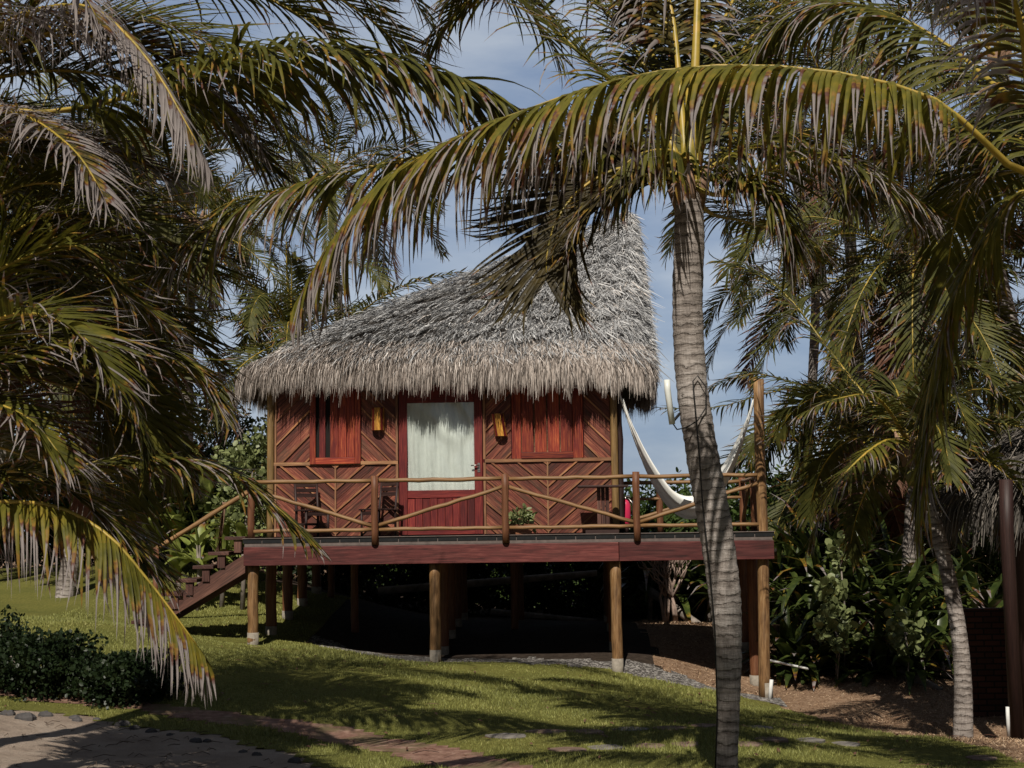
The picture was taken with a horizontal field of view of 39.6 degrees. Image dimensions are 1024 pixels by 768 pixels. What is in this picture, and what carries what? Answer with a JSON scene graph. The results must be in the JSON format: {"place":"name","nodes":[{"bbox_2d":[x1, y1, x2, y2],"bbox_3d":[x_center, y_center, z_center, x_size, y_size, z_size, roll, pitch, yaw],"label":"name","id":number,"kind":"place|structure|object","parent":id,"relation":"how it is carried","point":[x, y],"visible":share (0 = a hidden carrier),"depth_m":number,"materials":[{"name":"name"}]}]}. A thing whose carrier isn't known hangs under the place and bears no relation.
{"place":"outdoors","nodes":[
{"label":"outdoors","id":0,"kind":"place"},
{"bbox_2d":[0,710,321,767],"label":"sand","id":1,"kind":"structure","parent":0,"point":[46,751],"depth_m":14.38,"materials":[{"name":"sand"}]},
{"bbox_2d":[15,712,36,720],"bbox_3d":[-5.468,3.738,15.967,0.207,0.107,0.143,-3,-6,17],"label":"rock","id":2,"kind":"object","parent":1,"relation":"on","point":[27,716],"visible":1,"depth_m":15.93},
{"bbox_2d":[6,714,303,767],"bbox_3d":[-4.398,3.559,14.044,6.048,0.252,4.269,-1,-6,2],"label":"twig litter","id":3,"kind":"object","parent":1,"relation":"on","point":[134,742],"visible":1,"depth_m":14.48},
{"bbox_2d":[0,686,532,767],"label":"path","id":4,"kind":"structure","parent":0,"point":[452,758],"depth_m":15.48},
{"bbox_2d":[0,563,1023,767],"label":"lawn","id":5,"kind":"structure","parent":0,"point":[23,599],"depth_m":17.78,"materials":[{"name":"plant"}]},
{"bbox_2d":[2,141,222,597],"bbox_3d":[-8.836,-0.217,27.957,5.053,9.048,6.532,-1,-6,2],"label":"coconut palm","id":6,"kind":"object","parent":5,"relation":"on","point":[59,588],"visible":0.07,"depth_m":27.15,"materials":[{"name":"green plant"}]},
{"bbox_2d":[204,416,282,578],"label":"shrub","id":7,"kind":"object","parent":5,"relation":"on","point":[250,461],"visible":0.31,"depth_m":27.51,"materials":[{"name":"plant"}]},
{"bbox_2d":[485,733,525,738],"bbox_3d":[-0.071,3.749,15.120,0.444,0.038,0.355,-1,-6,2],"label":"stepping stone","id":8,"kind":"object","parent":5,"relation":"on","point":[507,735],"visible":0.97,"depth_m":15.06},
{"bbox_2d":[0,539,1023,767],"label":"ground","id":9,"kind":"structure","parent":0,"point":[807,696],"depth_m":22.79,"materials":[{"name":"soil"}]},
{"bbox_2d":[0,604,31,664],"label":"shrub","id":10,"kind":"object","parent":9,"relation":"on","point":[7,625],"visible":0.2,"depth_m":18.01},
{"bbox_2d":[0,438,53,567],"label":"shrub","id":11,"kind":"object","parent":9,"relation":"on","point":[5,496],"visible":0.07,"depth_m":33.40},
{"bbox_2d":[0,625,108,702],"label":"shrub","id":12,"kind":"object","parent":9,"relation":"on","point":[17,674],"visible":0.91,"depth_m":17.28,"materials":[{"name":"plant"}]},
{"bbox_2d":[0,424,131,568],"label":"shrub","id":13,"kind":"object","parent":9,"relation":"on","point":[40,554],"visible":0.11,"depth_m":33.70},
{"bbox_2d":[0,248,182,505],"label":"coconut palm","id":14,"kind":"object","parent":9,"relation":"on","point":[3,454],"visible":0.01,"depth_m":31.56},
{"bbox_2d":[14,415,200,564],"bbox_3d":[-10.037,2.751,35.468,5.853,4.879,3.357,-1,-6,2],"label":"shrub","id":15,"kind":"object","parent":9,"relation":"on","point":[131,553],"visible":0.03,"depth_m":34.64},
{"bbox_2d":[0,65,245,429],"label":"coconut palm","id":16,"kind":"object","parent":9,"relation":"on","point":[196,193],"visible":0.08,"depth_m":29.47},
{"bbox_2d":[58,645,199,709],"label":"shrub","id":17,"kind":"object","parent":9,"relation":"on","point":[113,677],"visible":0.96,"depth_m":17.02,"materials":[{"name":"plant"}]},
{"bbox_2d":[129,506,168,557],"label":"banana plant","id":18,"kind":"object","parent":9,"relation":"on","point":[165,528],"visible":0.15,"depth_m":28.79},
{"bbox_2d":[121,472,187,526],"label":"strap leaf plant","id":19,"kind":"object","parent":9,"relation":"on","point":[163,503],"visible":0.12,"depth_m":30.11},
{"bbox_2d":[9,66,307,561],"bbox_3d":[-9.914,-1.838,36.651,7.543,13.204,7.722,5,-8,-43],"label":"coconut palm","id":20,"kind":"object","parent":9,"relation":"on","point":[253,224],"visible":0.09,"depth_m":36.53,"materials":[{"name":"green plant"}]},
{"bbox_2d":[0,123,330,708],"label":"coconut palm","id":21,"kind":"object","parent":9,"relation":"on","point":[134,396],"visible":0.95,"depth_m":10.78,"materials":[{"name":"green plant"}]},
{"bbox_2d":[147,440,219,569],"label":"banana plant","id":22,"kind":"object","parent":9,"relation":"on","point":[184,488],"visible":0.2,"depth_m":30.18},
{"bbox_2d":[149,492,218,544],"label":"banana plant","id":23,"kind":"object","parent":9,"relation":"on","point":[180,516],"visible":0.41,"depth_m":29.15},
{"bbox_2d":[162,530,209,589],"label":"banana plant","id":24,"kind":"object","parent":9,"relation":"on","point":[178,564],"visible":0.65,"depth_m":26.16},
{"bbox_2d":[113,381,266,563],"bbox_3d":[-8.090,2.421,35.849,5.586,5.524,3.162,-1,-6,2],"label":"shrub","id":25,"kind":"object","parent":9,"relation":"on","point":[248,427],"visible":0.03,"depth_m":35.51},
{"bbox_2d":[161,461,222,563],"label":"banana plant","id":26,"kind":"object","parent":9,"relation":"on","point":[208,484],"visible":0.26,"depth_m":29.88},
{"bbox_2d":[153,511,233,562],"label":"banana plant","id":27,"kind":"object","parent":9,"relation":"on","point":[207,545],"visible":0.16,"depth_m":28.85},
{"bbox_2d":[158,485,234,564],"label":"strap leaf plant","id":28,"kind":"object","parent":9,"relation":"on","point":[207,508],"visible":0.25,"depth_m":29.02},
{"bbox_2d":[162,508,231,610],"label":"banana plant","id":29,"kind":"object","parent":9,"relation":"on","point":[197,547],"visible":0.73,"depth_m":26.08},
{"bbox_2d":[158,431,241,527],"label":"strap leaf plant","id":30,"kind":"object","parent":9,"relation":"on","point":[223,457],"visible":0.12,"depth_m":31.54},
{"bbox_2d":[184,430,223,564],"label":"strap leaf plant","id":31,"kind":"object","parent":9,"relation":"on","point":[188,502],"visible":0.09,"depth_m":31.15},
{"bbox_2d":[74,100,345,562],"bbox_3d":[-7.629,-1.305,34.719,7.254,11.622,7.109,3,-7,-31],"label":"coconut palm","id":32,"kind":"object","parent":9,"relation":"on","point":[230,199],"visible":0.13,"depth_m":34.63,"materials":[{"name":"plant"}]},
{"bbox_2d":[186,518,256,606],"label":"banana plant","id":33,"kind":"object","parent":9,"relation":"on","point":[212,542],"visible":0.31,"depth_m":26.41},
{"bbox_2d":[205,517,247,609],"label":"banana plant","id":34,"kind":"object","parent":9,"relation":"on","point":[241,528],"visible":0.46,"depth_m":26.17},
{"bbox_2d":[198,414,295,570],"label":"shrub","id":35,"kind":"object","parent":9,"relation":"on","point":[259,423],"depth_m":36.13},
{"bbox_2d":[0,0,577,593],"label":"coconut palm","id":36,"kind":"object","parent":9,"relation":"on","point":[170,96],"visible":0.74,"depth_m":12.43,"materials":[{"name":"green plant"}]},
{"bbox_2d":[156,234,467,566],"bbox_3d":[-5.100,0.517,33.001,6.931,8.428,7.755,1,-6,-15],"label":"coconut palm","id":37,"kind":"object","parent":9,"relation":"on","point":[251,322],"visible":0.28,"depth_m":32.25,"materials":[{"name":"green plant"}]},
{"bbox_2d":[277,564,376,594],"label":"shrub","id":38,"kind":"object","parent":9,"relation":"on","point":[340,576],"visible":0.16,"depth_m":31.23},
{"bbox_2d":[205,61,453,326],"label":"coconut palm","id":39,"kind":"object","parent":9,"relation":"on","point":[331,225],"visible":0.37,"depth_m":42.87,"materials":[{"name":"green plant"}]},
{"bbox_2d":[336,564,428,611],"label":"shrub","id":40,"kind":"object","parent":9,"relation":"on","point":[370,593],"visible":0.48,"depth_m":31.07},
{"bbox_2d":[131,210,774,697],"bbox_3d":[-0.866,1.138,26.643,10.400,8.826,7.354,-1,-6,2],"label":"beach cabin","id":41,"kind":"object","parent":9,"relation":"on","point":[451,416],"visible":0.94,"depth_m":24.42,"materials":[{"name":"wood"}]},
{"bbox_2d":[215,502,225,551],"bbox_3d":[-5.360,2.675,26.128,0.225,1.005,0.260,-6,-8,44],"label":"railing post","id":42,"kind":"object","parent":41,"relation":"attached to","point":[219,543],"visible":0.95,"depth_m":26.10,"materials":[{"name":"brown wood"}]},
{"bbox_2d":[294,484,330,537],"bbox_3d":[-3.391,2.129,24.053,0.480,0.923,0.521,3,-7,-32],"label":"chair","id":43,"kind":"object","parent":41,"relation":"on","point":[306,524],"visible":0.7,"depth_m":24.17,"materials":[{"name":"brown wood"}]},
{"bbox_2d":[310,387,360,463],"bbox_3d":[-3.060,0.713,24.629,0.883,1.345,0.075,-1,-6,2],"label":"window","id":44,"kind":"structure","parent":41,"relation":"in","point":[333,433],"depth_m":24.61,"materials":[{"name":"wood"}]},
{"bbox_2d":[359,482,398,536],"bbox_3d":[-2.236,2.108,24.002,0.480,0.923,0.521,-6,-8,42],"label":"chair","id":45,"kind":"object","parent":41,"relation":"on","point":[382,488],"visible":0.8,"depth_m":24.05,"materials":[{"name":"brown wood"}]},
{"bbox_2d":[399,384,482,534],"bbox_3d":[-1.228,1.292,24.469,1.438,2.580,0.141,-1,-6,2],"label":"door","id":46,"kind":"structure","parent":41,"relation":"in","point":[441,437],"depth_m":24.51,"materials":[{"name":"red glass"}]},
{"bbox_2d":[501,503,537,534],"bbox_3d":[0.120,2.245,23.659,0.629,0.528,0.431,-1,-6,2],"label":"planter","id":47,"kind":"object","parent":41,"relation":"on","point":[525,516],"visible":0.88,"depth_m":23.59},
{"bbox_2d":[511,382,582,458],"bbox_3d":[0.607,0.626,24.480,1.215,1.304,0.065,-1,-6,2],"label":"window","id":48,"kind":"structure","parent":41,"relation":"in","point":[543,427],"depth_m":24.46,"materials":[{"name":"wood"}]},
{"bbox_2d":[577,485,628,533],"bbox_3d":[1.518,2.087,23.664,0.840,0.790,0.495,-1,-6,2],"label":"side table","id":49,"kind":"object","parent":41,"relation":"on","point":[602,500],"visible":0.98,"depth_m":23.61,"materials":[{"name":"brown wood"}]},
{"bbox_2d":[624,496,632,532],"bbox_3d":[1.995,2.268,24.744,0.204,0.640,0.167,3,-7,-31],"label":"fire extinguisher","id":50,"kind":"object","parent":41,"relation":"on","point":[627,510],"visible":0.52,"depth_m":24.67,"materials":[{"name":"metal"}]},
{"bbox_2d":[617,392,753,518],"bbox_3d":[2.942,1.151,23.702,2.580,2.207,0.873,-4,-7,31],"label":"hammock","id":51,"kind":"object","parent":41,"relation":"hanging from","point":[670,497],"visible":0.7,"depth_m":23.53,"materials":[{"name":"fabric"}]},
{"bbox_2d":[5,623,1015,767],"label":"leaf litter","id":52,"kind":"object","parent":9,"relation":"on","point":[778,749],"visible":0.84,"depth_m":17.31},
{"bbox_2d":[467,562,559,616],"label":"shrub","id":53,"kind":"object","parent":9,"relation":"on","point":[497,602],"visible":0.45,"depth_m":30.91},
{"bbox_2d":[307,635,786,706],"bbox_3d":[0.350,4.648,23.128,8.104,0.998,1.510,-2,-6,12],"label":"gravel strip","id":54,"kind":"object","parent":9,"relation":"on","point":[636,668],"visible":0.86,"depth_m":23.12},
{"bbox_2d":[136,0,988,767],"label":"coconut palm","id":55,"kind":"object","parent":9,"relation":"on","point":[556,240],"visible":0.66,"depth_m":11.84,"materials":[{"name":"green plant"}]},
{"bbox_2d":[664,375,717,767],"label":"tube lamp","id":56,"kind":"object","parent":55,"relation":"attached to","point":[669,405],"visible":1,"depth_m":11.77,"materials":[{"name":"plastic"}]},
{"bbox_2d":[524,561,602,616],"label":"shrub","id":57,"kind":"object","parent":9,"relation":"on","point":[557,605],"visible":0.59,"depth_m":30.89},
{"bbox_2d":[505,479,655,611],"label":"shrub","id":58,"kind":"object","parent":9,"relation":"on","point":[629,487],"depth_m":34.66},
{"bbox_2d":[599,490,682,619],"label":"shrub","id":59,"kind":"object","parent":9,"relation":"on","point":[656,609],"visible":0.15,"depth_m":30.44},
{"bbox_2d":[597,519,707,622],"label":"strap leaf plant","id":60,"kind":"object","parent":9,"relation":"on","point":[685,603],"visible":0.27,"depth_m":29.17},
{"bbox_2d":[574,467,736,606],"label":"shrub","id":61,"kind":"object","parent":9,"relation":"on","point":[685,490],"visible":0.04,"depth_m":33.45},
{"bbox_2d":[289,0,1023,566],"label":"coconut palm","id":62,"kind":"object","parent":9,"relation":"on","point":[825,90],"visible":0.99,"depth_m":10.06,"materials":[{"name":"green plant"}]},
{"bbox_2d":[637,560,690,622],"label":"bare bush","id":63,"kind":"object","parent":9,"relation":"on","point":[669,586],"visible":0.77,"depth_m":27.94,"materials":[{"name":"brown plant"}]},
{"bbox_2d":[638,581,701,622],"bbox_3d":[3.386,4.575,28.461,0.179,1.203,2.399,4,-7,-37],"label":"fallen trunk","id":64,"kind":"object","parent":9,"relation":"on","point":[653,593],"visible":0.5,"depth_m":28.72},
{"bbox_2d":[635,560,710,622],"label":"strap leaf plant","id":65,"kind":"object","parent":9,"relation":"on","point":[700,569],"visible":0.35,"depth_m":28.91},
{"bbox_2d":[651,515,731,621],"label":"shrub","id":66,"kind":"object","parent":9,"relation":"on","point":[700,610],"visible":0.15,"depth_m":30.16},
{"bbox_2d":[694,499,768,601],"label":"shrub","id":67,"kind":"object","parent":9,"relation":"on","point":[736,518],"visible":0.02,"depth_m":29.96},
{"bbox_2d":[674,465,836,616],"bbox_3d":[5.562,3.798,33.102,4.837,4.056,3.217,-1,-6,2],"label":"shrub","id":68,"kind":"object","parent":9,"relation":"on","point":[730,506],"visible":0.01,"depth_m":32.88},
{"bbox_2d":[686,527,853,630],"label":"strap leaf plant","id":69,"kind":"object","parent":9,"relation":"on","point":[776,567],"visible":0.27,"depth_m":27.28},
{"bbox_2d":[738,486,811,622],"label":"shrub","id":70,"kind":"object","parent":9,"relation":"on","point":[791,614],"visible":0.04,"depth_m":29.86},
{"bbox_2d":[644,0,914,436],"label":"coconut palm","id":71,"kind":"object","parent":9,"relation":"on","point":[823,295],"visible":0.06,"depth_m":38.45,"materials":[{"name":"green plant"}]},
{"bbox_2d":[742,589,846,686],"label":"strap leaf plant","id":72,"kind":"object","parent":9,"relation":"on","point":[788,629],"visible":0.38,"depth_m":24.50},
{"bbox_2d":[742,629,854,688],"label":"strap leaf plant","id":73,"kind":"object","parent":9,"relation":"on","point":[787,648],"visible":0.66,"depth_m":23.97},
{"bbox_2d":[768,517,861,633],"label":"strap leaf plant","id":74,"kind":"object","parent":9,"relation":"on","point":[790,562],"visible":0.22,"depth_m":26.85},
{"bbox_2d":[702,181,928,454],"bbox_3d":[8.655,0.084,39.613,6.969,12.139,7.433,-1,-6,2],"label":"coconut palm","id":75,"kind":"object","parent":9,"relation":"on","point":[736,312],"visible":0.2,"depth_m":39.93,"materials":[{"name":"green plant"}]},
{"bbox_2d":[770,637,867,690],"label":"strap leaf plant","id":76,"kind":"object","parent":9,"relation":"on","point":[821,659],"visible":0.61,"depth_m":23.87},
{"bbox_2d":[769,551,884,654],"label":"strap leaf plant","id":77,"kind":"object","parent":9,"relation":"on","point":[807,588],"visible":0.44,"depth_m":25.50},
{"bbox_2d":[633,619,1023,760],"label":"straw litter","id":78,"kind":"object","parent":9,"relation":"on","point":[953,738],"visible":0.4,"depth_m":22.39,"materials":[{"name":"plant"}]},
{"bbox_2d":[730,434,931,618],"bbox_3d":[7.280,3.418,32.625,5.362,4.770,3.327,-1,-6,2],"label":"shrub","id":79,"kind":"object","parent":9,"relation":"on","point":[769,492],"visible":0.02,"depth_m":32.15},
{"bbox_2d":[814,568,847,674],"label":"shrub","id":80,"kind":"object","parent":9,"relation":"on","point":[824,588],"visible":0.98,"depth_m":23.75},
{"bbox_2d":[737,478,935,620],"bbox_3d":[5.933,3.307,26.807,4.083,3.192,3.882,-1,-6,2],"label":"strap leaf plant","id":81,"kind":"object","parent":9,"relation":"on","point":[804,535],"visible":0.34,"depth_m":26.29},
{"bbox_2d":[813,593,861,679],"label":"shrub","id":82,"kind":"object","parent":9,"relation":"on","point":[827,614],"visible":1,"depth_m":23.61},
{"bbox_2d":[653,0,1022,506],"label":"coconut palm","id":83,"kind":"object","parent":9,"relation":"on","point":[668,241],"visible":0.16,"depth_m":32.00,"materials":[{"name":"green plant"}]},
{"bbox_2d":[825,530,850,664],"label":"shrub","id":84,"kind":"object","parent":9,"relation":"on","point":[836,560],"visible":0.65,"depth_m":24.17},
{"bbox_2d":[653,250,1023,738],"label":"coconut palm","id":85,"kind":"object","parent":9,"relation":"on","point":[891,412],"visible":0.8,"depth_m":19.71,"materials":[{"name":"green plant"}]},
{"bbox_2d":[770,532,920,636],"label":"strap leaf plant","id":86,"kind":"object","parent":9,"relation":"on","point":[812,612],"visible":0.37,"depth_m":25.20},
{"bbox_2d":[798,608,897,682],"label":"strap leaf plant","id":87,"kind":"object","parent":9,"relation":"on","point":[853,655],"visible":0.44,"depth_m":24.09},
{"bbox_2d":[720,371,1004,623],"bbox_3d":[6.914,2.369,29.568,6.034,5.606,5.442,-1,-6,2],"label":"coconut palm","id":88,"kind":"object","parent":9,"relation":"on","point":[744,456],"visible":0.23,"depth_m":29.27,"materials":[{"name":"green plant"}]},
{"bbox_2d":[788,522,942,640],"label":"strap leaf plant","id":89,"kind":"object","parent":9,"relation":"on","point":[862,580],"visible":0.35,"depth_m":25.32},
{"bbox_2d":[710,107,1023,587],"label":"coconut palm","id":90,"kind":"object","parent":9,"relation":"on","point":[906,338],"visible":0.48,"depth_m":26.33,"materials":[{"name":"green plant"}]},
{"bbox_2d":[771,479,963,635],"bbox_3d":[6.627,3.394,27.191,3.853,3.065,3.786,-1,-6,2],"label":"strap leaf plant","id":91,"kind":"object","parent":9,"relation":"on","point":[831,533],"visible":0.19,"depth_m":26.66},
{"bbox_2d":[834,610,952,687],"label":"strap leaf plant","id":92,"kind":"object","parent":9,"relation":"on","point":[879,648],"visible":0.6,"depth_m":23.69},
{"bbox_2d":[776,78,1023,384],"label":"coconut palm","id":93,"kind":"object","parent":9,"relation":"on","point":[831,309],"visible":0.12,"depth_m":28.71,"materials":[{"name":"green plant"}]},
{"bbox_2d":[801,433,998,619],"bbox_3d":[8.775,3.353,32.555,5.467,5.100,3.467,-1,-6,2],"label":"shrub","id":94,"kind":"object","parent":9,"relation":"on","point":[926,548],"visible":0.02,"depth_m":31.65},
{"bbox_2d":[861,648,943,689],"bbox_3d":[6.507,4.782,23.778,0.205,0.725,1.889,2,-7,-28],"label":"fallen trunk","id":95,"kind":"object","parent":9,"relation":"on","point":[929,683],"visible":0.35,"depth_m":23.31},
{"bbox_2d":[852,630,953,694],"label":"strap leaf plant","id":96,"kind":"object","parent":9,"relation":"on","point":[903,661],"visible":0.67,"depth_m":23.36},
{"bbox_2d":[884,605,926,684],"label":"shrub","id":97,"kind":"object","parent":9,"relation":"on","point":[894,629],"visible":0.99,"depth_m":23.25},
{"bbox_2d":[832,588,985,686],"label":"strap leaf plant","id":98,"kind":"object","parent":9,"relation":"on","point":[941,642],"visible":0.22,"depth_m":24.22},
{"bbox_2d":[803,0,1023,231],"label":"coconut palm","id":99,"kind":"object","parent":9,"relation":"on","point":[905,8],"visible":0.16,"depth_m":30.23,"materials":[{"name":"green plant"}]},
{"bbox_2d":[846,548,989,668],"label":"strap leaf plant","id":100,"kind":"object","parent":9,"relation":"on","point":[905,596],"visible":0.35,"depth_m":24.66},
{"bbox_2d":[870,588,975,674],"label":"strap leaf plant","id":101,"kind":"object","parent":9,"relation":"on","point":[940,658],"visible":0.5,"depth_m":24.03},
{"bbox_2d":[853,494,995,620],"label":"strap leaf plant","id":102,"kind":"object","parent":9,"relation":"on","point":[894,569],"visible":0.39,"depth_m":26.27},
{"bbox_2d":[853,544,1001,629],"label":"strap leaf plant","id":103,"kind":"object","parent":9,"relation":"on","point":[959,574],"visible":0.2,"depth_m":25.66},
{"bbox_2d":[870,425,1002,607],"bbox_3d":[10.293,3.363,32.469,5.074,5.183,3.511,-4,-7,29],"label":"shrub","id":104,"kind":"object","parent":9,"relation":"on","point":[989,557],"visible":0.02,"depth_m":31.48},
{"bbox_2d":[850,208,1023,594],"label":"coconut palm","id":105,"kind":"object","parent":9,"relation":"on","point":[975,375],"visible":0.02,"depth_m":31.36,"materials":[{"name":"green plant"}]},
{"bbox_2d":[920,541,1002,619],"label":"strap leaf plant","id":106,"kind":"object","parent":9,"relation":"on","point":[989,600],"visible":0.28,"depth_m":25.58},
{"bbox_2d":[925,436,1002,597],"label":"shrub","id":107,"kind":"object","parent":9,"relation":"on","point":[988,572],"visible":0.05,"depth_m":31.70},
{"bbox_2d":[909,411,1023,738],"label":"thatched hut","id":108,"kind":"object","parent":9,"relation":"on","point":[993,493],"visible":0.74,"depth_m":18.25,"materials":[{"name":"brown wood"}]},
{"bbox_2d":[963,607,1007,716],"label":"brick wall","id":109,"kind":"structure","parent":9,"relation":"on","point":[985,628],"depth_m":20.81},
{"bbox_2d":[0,0,1023,544],"label":"sky","id":110,"kind":"structure","parent":0,"point":[503,55],"materials":[{"name":"blue"}]},
{"bbox_2d":[261,577,929,668],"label":"damp soil","id":111,"kind":"structure","parent":0,"point":[386,630],"depth_m":25.49,"materials":[{"name":"soil"}]},
{"bbox_2d":[378,570,596,594],"bbox_3d":[-0.523,4.229,30.280,4.681,0.474,0.175,-1,-6,2],"label":"fallen trunk","id":112,"kind":"object","parent":111,"relation":"on","point":[396,589],"visible":0.72,"depth_m":30.21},
{"bbox_2d":[490,608,596,620],"bbox_3d":[0.663,4.846,29.659,2.229,0.355,0.142,-1,-6,2],"label":"fallen trunk","id":113,"kind":"object","parent":111,"relation":"on","point":[502,612],"visible":0.83,"depth_m":29.61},
{"bbox_2d":[589,513,706,620],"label":"strap leaf plant","id":114,"kind":"object","parent":111,"relation":"on","point":[647,578],"visible":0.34,"depth_m":29.42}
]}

